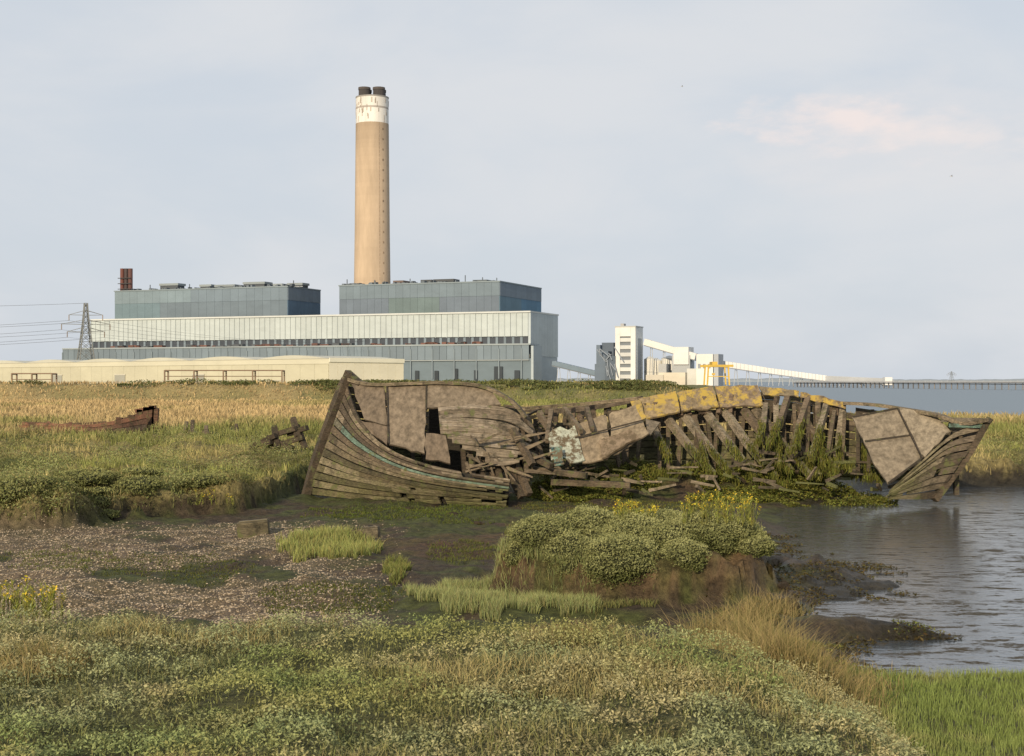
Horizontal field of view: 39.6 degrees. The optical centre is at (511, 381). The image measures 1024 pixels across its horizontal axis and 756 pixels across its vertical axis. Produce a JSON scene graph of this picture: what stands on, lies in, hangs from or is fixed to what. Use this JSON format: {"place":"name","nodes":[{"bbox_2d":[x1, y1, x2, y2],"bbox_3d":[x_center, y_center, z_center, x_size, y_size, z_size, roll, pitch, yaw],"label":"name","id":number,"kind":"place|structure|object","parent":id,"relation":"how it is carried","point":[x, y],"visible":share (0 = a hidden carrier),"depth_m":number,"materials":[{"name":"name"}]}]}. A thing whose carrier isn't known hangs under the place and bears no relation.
{"place":"outdoors","nodes":[
{"label":"outdoors","id":0,"kind":"place"},
{"bbox_2d":[0,498,766,621],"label":"marsh grass","id":1,"kind":"structure","parent":0,"point":[453,596],"depth_m":17.84,"materials":[{"name":"green plant"}]},
{"bbox_2d":[0,583,934,715],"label":"dry grass","id":2,"kind":"structure","parent":0,"point":[777,645],"depth_m":10.30,"materials":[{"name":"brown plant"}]},
{"bbox_2d":[0,383,1023,755],"bbox_3d":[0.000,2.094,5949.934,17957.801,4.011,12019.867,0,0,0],"label":"ground","id":3,"kind":"structure","parent":0,"point":[718,575],"depth_m":16.83,"materials":[{"name":"green plant"}]},
{"bbox_2d":[11,373,56,383],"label":"pipe rack","id":4,"kind":"object","parent":3,"relation":"on","point":[32,379],"visible":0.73,"depth_m":299.93,"materials":[{"name":"metal"}]},
{"bbox_2d":[19,405,158,435],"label":"rusted boat wreck","id":5,"kind":"object","parent":3,"relation":"on","point":[142,419],"visible":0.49,"depth_m":53.90,"materials":[{"name":"brown wood"}]},
{"bbox_2d":[0,466,266,518],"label":"sea purslane hummocks","id":6,"kind":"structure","parent":3,"relation":"on","point":[82,477],"depth_m":26.30,"materials":[{"name":"green plant"}]},
{"bbox_2d":[0,303,360,359],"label":"electricity pylon","id":7,"kind":"object","parent":3,"relation":"on","point":[89,328],"visible":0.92,"depth_m":599.88,"materials":[{"name":"metal"}]},
{"bbox_2d":[188,420,196,432],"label":"timber post","id":8,"kind":"object","parent":3,"relation":"on","point":[192,427],"visible":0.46,"depth_m":49.94,"materials":[{"name":"brown wood"}]},
{"bbox_2d":[0,355,404,384],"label":"warehouse","id":9,"kind":"structure","parent":3,"relation":"on","point":[301,367],"depth_m":380.80,"materials":[{"name":"beige metal"}]},
{"bbox_2d":[53,374,203,383],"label":"loading doors","id":10,"kind":"structure","parent":9,"relation":"in","point":[118,377],"depth_m":406.68,"materials":[{"name":"beige metal"}]},
{"bbox_2d":[202,425,209,433],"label":"timber post","id":11,"kind":"object","parent":3,"relation":"on","point":[206,429],"visible":0.68,"depth_m":49.94,"materials":[{"name":"brown wood"}]},
{"bbox_2d":[0,491,412,627],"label":"shell gravel","id":12,"kind":"structure","parent":3,"relation":"on","point":[181,598],"depth_m":17.73,"materials":[{"name":"grey gravel"}]},
{"bbox_2d":[193,489,233,505],"bbox_3d":[-5.632,2.201,27.010,0.793,0.376,0.789,0,0,0],"label":"golden samphire","id":13,"kind":"object","parent":3,"relation":"on","point":[198,501],"visible":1,"depth_m":26.92,"materials":[{"name":"green plant"}]},
{"bbox_2d":[164,370,284,382],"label":"pipe rack","id":14,"kind":"object","parent":3,"relation":"on","point":[223,376],"visible":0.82,"depth_m":299.92,"materials":[{"name":"metal"}]},
{"bbox_2d":[236,518,269,537],"bbox_3d":[-4.224,2.419,23.225,0.521,0.337,0.300,0,0,-6],"label":"timber baulk","id":15,"kind":"object","parent":3,"relation":"on","point":[249,528],"visible":0.76,"depth_m":23.08,"materials":[{"name":"brown wood"}]},
{"bbox_2d":[249,417,308,450],"bbox_3d":[-6.293,1.442,38.350,1.679,0.952,0.475,0,0,0],"label":"broken timber frame","id":16,"kind":"object","parent":3,"relation":"on","point":[296,430],"visible":0.88,"depth_m":38.24,"materials":[{"name":"brown wood"}]},
{"bbox_2d":[62,268,558,381],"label":"power station","id":17,"kind":"object","parent":3,"relation":"on","point":[455,329],"visible":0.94,"depth_m":933.89,"materials":[{"name":"metal"}]},
{"bbox_2d":[354,86,389,283],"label":"power station chimney","id":18,"kind":"object","parent":17,"relation":"on","point":[372,237],"visible":0.64,"depth_m":979.75,"materials":[{"name":"beige concrete"}]},
{"bbox_2d":[0,378,696,390],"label":"bramble scrub","id":19,"kind":"object","parent":3,"relation":"on","point":[638,384],"visible":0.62,"depth_m":147.82,"materials":[{"name":"green plant"}]},
{"bbox_2d":[351,526,380,538],"bbox_3d":[-2.287,2.375,22.279,0.432,0.214,0.200,0,0,6],"label":"timber baulk","id":20,"kind":"object","parent":3,"relation":"on","point":[373,530],"visible":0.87,"depth_m":22.18,"materials":[{"name":"brown wood"}]},
{"bbox_2d":[0,603,933,755],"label":"foreground sea purslane","id":21,"kind":"object","parent":3,"relation":"on","point":[833,712],"visible":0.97,"depth_m":8.09,"materials":[{"name":"green plant"}]},
{"bbox_2d":[0,575,67,618],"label":"golden samphire","id":22,"kind":"object","parent":21,"relation":"on","point":[27,599],"visible":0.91,"depth_m":10.95,"materials":[{"name":"green plant"}]},
{"bbox_2d":[473,521,483,524],"bbox_3d":[-0.592,2.512,25.002,0.248,0.112,0.154,0,0,0],"label":"mud clod","id":23,"kind":"object","parent":3,"relation":"on","point":[478,522],"visible":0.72,"depth_m":24.94,"materials":[{"name":"brown soil"}]},
{"bbox_2d":[0,379,1023,446],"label":"grass","id":24,"kind":"structure","parent":3,"relation":"on","point":[174,412],"depth_m":81.05,"materials":[{"name":"green plant"}]},
{"bbox_2d":[0,422,1023,521],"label":"saltmarsh vegetation","id":25,"kind":"object","parent":3,"relation":"on","point":[175,456],"visible":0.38,"depth_m":33.48,"materials":[{"name":"green plant"}]},
{"bbox_2d":[615,324,643,380],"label":"conveyor transfer tower","id":26,"kind":"structure","parent":3,"relation":"on","point":[629,343],"depth_m":813.15,"materials":[{"name":"white metal"}]},
{"bbox_2d":[504,503,778,588],"bbox_3d":[1.457,1.931,17.080,2.975,0.899,2.199,0,0,-32],"label":"sea purslane mound","id":27,"kind":"object","parent":3,"relation":"on","point":[615,548],"visible":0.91,"depth_m":16.73,"materials":[{"name":"green plant"}]},
{"bbox_2d":[605,498,659,521],"bbox_3d":[1.511,1.592,17.411,0.734,0.383,0.697,0,0,-15],"label":"golden samphire","id":28,"kind":"object","parent":27,"relation":"on","point":[620,507],"visible":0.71,"depth_m":17.25,"materials":[{"name":"yellow plant"}]},
{"bbox_2d":[680,489,759,525],"bbox_3d":[2.509,1.531,17.103,1.108,0.486,0.798,0,0,0],"label":"golden samphire","id":29,"kind":"object","parent":27,"relation":"on","point":[749,514],"visible":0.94,"depth_m":17.06,"materials":[{"name":"green plant"}]},
{"bbox_2d":[301,370,992,506],"bbox_3d":[2.852,1.303,30.831,14.718,3.086,4.548,0,0,0],"label":"wooden shipwreck","id":30,"kind":"object","parent":3,"relation":"on","point":[446,442],"visible":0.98,"depth_m":30.31,"materials":[{"name":"brown wood"}]},
{"bbox_2d":[595,343,722,385],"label":"coal handling plant","id":31,"kind":"object","parent":3,"relation":"on","point":[678,367],"visible":0.75,"depth_m":811.59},
{"bbox_2d":[700,362,732,384],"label":"gantry crane","id":32,"kind":"object","parent":3,"relation":"on","point":[713,364],"visible":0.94,"depth_m":699.80,"materials":[{"name":"paint"}]},
{"bbox_2d":[552,339,892,385],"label":"coal conveyor","id":33,"kind":"object","parent":3,"relation":"on","point":[652,344],"visible":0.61,"depth_m":800.83,"materials":[{"name":"white metal"}]},
{"bbox_2d":[778,581,790,589],"bbox_3d":[3.213,2.491,17.157,0.293,0.169,0.248,0,0,0],"label":"mud clod","id":34,"kind":"object","parent":3,"relation":"on","point":[783,584],"visible":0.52,"depth_m":17.05,"materials":[{"name":"brown soil"}]},
{"bbox_2d":[776,597,798,609],"bbox_3d":[3.118,2.541,16.193,0.281,0.169,0.258,0,0,0],"label":"mud clod","id":35,"kind":"object","parent":3,"relation":"on","point":[795,605],"visible":0.43,"depth_m":16.11,"materials":[{"name":"brown soil"}]},
{"bbox_2d":[705,532,961,671],"bbox_3d":[4.030,2.493,18.251,3.702,0.289,11.539,0,0,0],"label":"bladder wrack","id":36,"kind":"object","parent":3,"relation":"on","point":[832,570],"visible":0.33,"depth_m":17.26,"materials":[{"name":"brown plant"}]},
{"bbox_2d":[0,0,1023,379],"label":"sky","id":37,"kind":"structure","parent":0,"point":[795,204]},
{"bbox_2d":[557,378,1023,381],"bbox_3d":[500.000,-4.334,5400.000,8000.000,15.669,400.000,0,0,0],"label":"distant hills","id":38,"kind":"structure","parent":0,"point":[747,380],"depth_m":5216.04,"materials":[{"name":"grey"}]},
{"bbox_2d":[603,382,1023,678],"bbox_3d":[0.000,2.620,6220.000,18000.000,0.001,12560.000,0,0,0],"label":"water","id":39,"kind":"structure","parent":0,"point":[959,558],"depth_m":21.74,"materials":[{"name":"grey liquid"}]},
{"bbox_2d":[793,380,1023,389],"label":"jetty","id":40,"kind":"object","parent":39,"relation":"in","point":[817,382],"visible":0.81,"depth_m":508.48,"materials":[{"name":"concrete"}]},
{"bbox_2d":[842,665,1023,755],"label":"marsh grass","id":41,"kind":"structure","parent":0,"point":[942,698],"depth_m":10.27,"materials":[{"name":"green plant"}]}
]}

